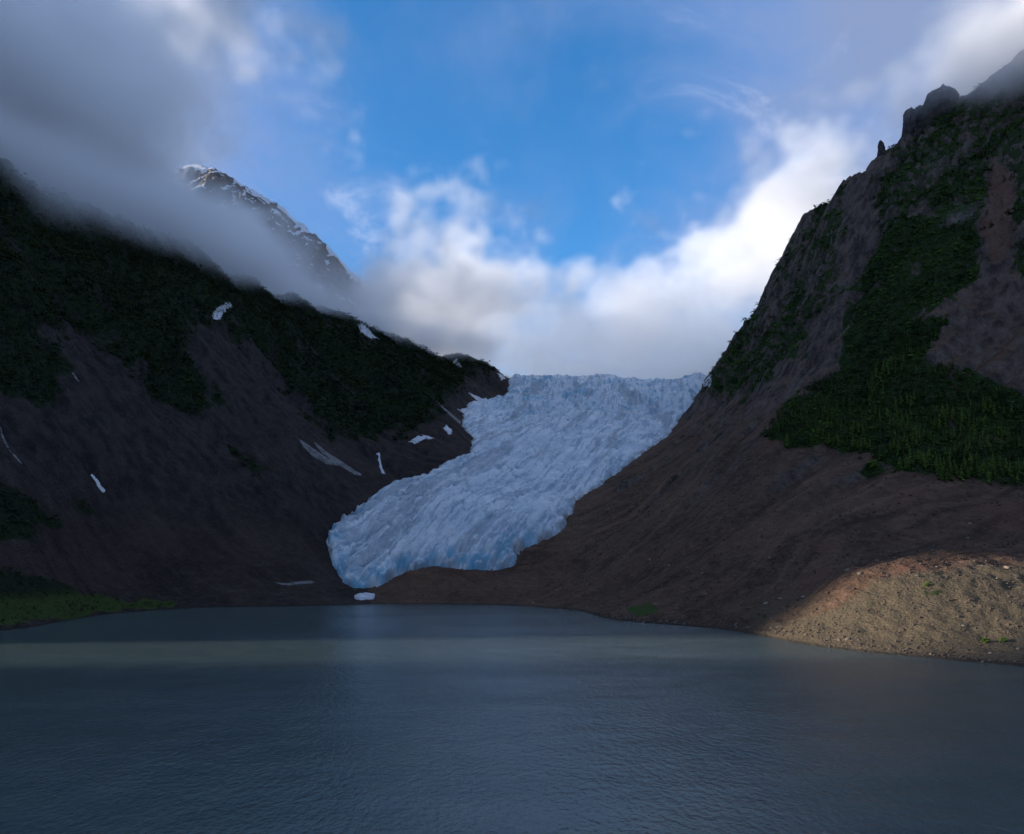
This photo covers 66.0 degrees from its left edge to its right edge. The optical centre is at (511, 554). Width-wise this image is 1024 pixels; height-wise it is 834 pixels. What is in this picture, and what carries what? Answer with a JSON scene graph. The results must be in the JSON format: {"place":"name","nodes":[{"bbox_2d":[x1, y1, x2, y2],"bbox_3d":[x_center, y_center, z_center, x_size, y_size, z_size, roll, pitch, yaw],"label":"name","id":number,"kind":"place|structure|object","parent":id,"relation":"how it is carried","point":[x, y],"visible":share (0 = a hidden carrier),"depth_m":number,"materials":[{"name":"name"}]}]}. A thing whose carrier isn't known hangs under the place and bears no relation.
{"place":"outdoors","nodes":[
{"label":"outdoors","id":0,"kind":"place"},
{"bbox_2d":[0,161,508,630],"bbox_3d":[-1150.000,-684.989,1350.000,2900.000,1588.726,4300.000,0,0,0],"label":"mountain","id":1,"kind":"structure","parent":0,"point":[104,405],"depth_m":1083.46,"materials":[{"name":"brown stone"}]},
{"bbox_2d":[0,427,21,463],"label":"streak of snow","id":2,"kind":"structure","parent":1,"relation":"on","point":[5,442],"depth_m":826.14,"materials":[{"name":"white snow"}]},
{"bbox_2d":[91,474,105,492],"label":"snow patch","id":3,"kind":"object","parent":1,"relation":"on","point":[101,488],"visible":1,"depth_m":928.16,"materials":[{"name":"white snow"}]},
{"bbox_2d":[212,301,231,319],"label":"snow patch","id":4,"kind":"object","parent":1,"relation":"on","point":[220,312],"visible":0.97,"depth_m":1432.28,"materials":[{"name":"white snow"}]},
{"bbox_2d":[0,158,503,623],"bbox_3d":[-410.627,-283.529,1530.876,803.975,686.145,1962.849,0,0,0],"label":"scrub","id":5,"kind":"object","parent":1,"relation":"on","point":[400,350],"visible":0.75,"depth_m":1378.57,"materials":[{"name":"green plant"}]},
{"bbox_2d":[275,581,312,585],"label":"snow streak","id":6,"kind":"object","parent":1,"relation":"on","point":[301,582],"visible":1,"depth_m":974.51,"materials":[{"name":"white snow"}]},
{"bbox_2d":[299,439,338,465],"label":"snow streak","id":7,"kind":"object","parent":1,"relation":"on","point":[316,454],"visible":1,"depth_m":1280.06,"materials":[{"name":"white snow"}]},
{"bbox_2d":[315,443,360,475],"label":"snow streak","id":8,"kind":"object","parent":1,"relation":"on","point":[337,461],"visible":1,"depth_m":1303.66,"materials":[{"name":"white snow"}]},
{"bbox_2d":[354,593,374,599],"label":"snow patch","id":9,"kind":"object","parent":1,"relation":"on","point":[363,596],"visible":0.97,"depth_m":969.83,"materials":[{"name":"white snow"}]},
{"bbox_2d":[357,324,376,338],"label":"snow patch","id":10,"kind":"object","parent":1,"relation":"on","point":[367,332],"visible":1,"depth_m":1870.92,"materials":[{"name":"white snow"}]},
{"bbox_2d":[376,452,384,473],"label":"meltwater stream","id":11,"kind":"structure","parent":1,"relation":"on","point":[380,465],"depth_m":1403.95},
{"bbox_2d":[409,434,431,443],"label":"snow patch","id":12,"kind":"object","parent":1,"relation":"on","point":[419,438],"visible":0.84,"depth_m":1498.44,"materials":[{"name":"white snow"}]},
{"bbox_2d":[432,397,460,423],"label":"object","id":13,"kind":"structure","parent":1,"relation":"on","point":[455,418],"depth_m":1759.83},
{"bbox_2d":[444,425,451,434],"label":"snow patch","id":14,"kind":"object","parent":1,"relation":"on","point":[447,429],"visible":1,"depth_m":1584.74,"materials":[{"name":"white snow"}]},
{"bbox_2d":[469,393,488,400],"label":"snow patch","id":15,"kind":"object","parent":1,"relation":"on","point":[477,398],"visible":0.2,"depth_m":2018.06,"materials":[{"name":"white snow"}]},
{"bbox_2d":[70,163,509,377],"bbox_3d":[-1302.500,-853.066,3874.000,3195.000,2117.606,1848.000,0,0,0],"label":"mountain","id":16,"kind":"structure","parent":0,"point":[228,224],"depth_m":3465.43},
{"bbox_2d":[0,604,1023,833],"bbox_3d":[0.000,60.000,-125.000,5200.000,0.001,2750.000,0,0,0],"label":"lake","id":17,"kind":"structure","parent":0,"point":[420,719],"depth_m":271.07,"materials":[{"name":"liquid"}]},
{"bbox_2d":[0,0,1023,379],"label":"sky","id":18,"kind":"structure","parent":0,"point":[536,187],"materials":[{"name":"blue"}]},
{"bbox_2d":[367,49,1023,666],"bbox_3d":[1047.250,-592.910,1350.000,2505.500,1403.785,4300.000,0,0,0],"label":"mountain","id":19,"kind":"structure","parent":0,"point":[981,335],"depth_m":967.83,"materials":[{"name":"brown stone"}]},
{"bbox_2d":[0,448,1023,662],"bbox_3d":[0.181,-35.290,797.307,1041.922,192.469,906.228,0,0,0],"label":"scree stones","id":20,"kind":"object","parent":19,"relation":"on","point":[857,631],"visible":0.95,"depth_m":706.69,"materials":[{"name":"stone"}]},
{"bbox_2d":[0,96,1023,488],"bbox_3d":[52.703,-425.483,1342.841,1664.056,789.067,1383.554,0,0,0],"label":"conifer woods","id":21,"kind":"object","parent":19,"relation":"on","point":[806,422],"visible":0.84,"depth_m":1017.06,"materials":[{"name":"green plant"}]},
{"bbox_2d":[326,372,706,587],"bbox_3d":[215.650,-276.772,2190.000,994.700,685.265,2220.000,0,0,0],"label":"glacier","id":22,"kind":"object","parent":19,"relation":"on","point":[539,460],"visible":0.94,"depth_m":1336.31,"materials":[{"name":"white ice"}]},
{"bbox_2d":[703,375,711,386],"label":"snow patch","id":23,"kind":"object","parent":19,"relation":"on","point":[706,384],"visible":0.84,"depth_m":1712.20,"materials":[{"name":"white snow"}]},
{"bbox_2d":[699,81,1023,484],"bbox_3d":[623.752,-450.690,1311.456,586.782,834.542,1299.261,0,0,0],"label":"scrub","id":24,"kind":"object","parent":19,"relation":"on","point":[901,262],"visible":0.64,"depth_m":1113.23,"materials":[{"name":"green plant"}]},
{"bbox_2d":[866,459,883,466],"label":"bush","id":25,"kind":"object","parent":19,"relation":"on","point":[871,463],"visible":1,"depth_m":837.60,"materials":[{"name":"green plant"}]},
{"bbox_2d":[877,140,885,155],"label":"rock pinnacle","id":26,"kind":"object","parent":19,"relation":"on","point":[881,149],"visible":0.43,"depth_m":1433.29,"materials":[{"name":"stone"}]},
{"bbox_2d":[882,408,889,418],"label":"conifer tree","id":27,"kind":"object","parent":19,"relation":"on","point":[887,414],"visible":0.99,"depth_m":923.72,"materials":[{"name":"green plant"}]},
{"bbox_2d":[901,107,917,135],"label":"rock pinnacle","id":28,"kind":"object","parent":19,"relation":"on","point":[910,122],"visible":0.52,"depth_m":1400.96,"materials":[{"name":"stone"}]},
{"bbox_2d":[915,105,921,123],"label":"rock pinnacle","id":29,"kind":"object","parent":19,"relation":"on","point":[918,107],"visible":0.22,"depth_m":1406.63,"materials":[{"name":"stone"}]},
{"bbox_2d":[911,84,959,141],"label":"rock pinnacle","id":30,"kind":"object","parent":19,"relation":"on","point":[942,99],"visible":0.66,"depth_m":1365.17,"materials":[{"name":"stone"}]},
{"bbox_2d":[937,469,942,479],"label":"conifer tree","id":31,"kind":"object","parent":19,"relation":"on","point":[940,476],"visible":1,"depth_m":779.82,"materials":[{"name":"green plant"}]},
{"bbox_2d":[943,314,950,323],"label":"conifer tree","id":32,"kind":"object","parent":19,"relation":"on","point":[945,320],"visible":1,"depth_m":1023.22,"materials":[{"name":"green plant"}]},
{"bbox_2d":[958,467,964,479],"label":"conifer tree","id":33,"kind":"object","parent":19,"relation":"on","point":[961,474],"visible":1,"depth_m":777.33,"materials":[{"name":"green plant"}]},
{"bbox_2d":[981,637,988,642],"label":"bush","id":34,"kind":"object","parent":19,"relation":"on","point":[984,639],"visible":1,"depth_m":462.82,"materials":[{"name":"green plant"}]},
{"bbox_2d":[999,637,1008,641],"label":"bush","id":35,"kind":"object","parent":19,"relation":"on","point":[1003,639],"visible":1,"depth_m":462.11,"materials":[{"name":"green plant"}]}
]}

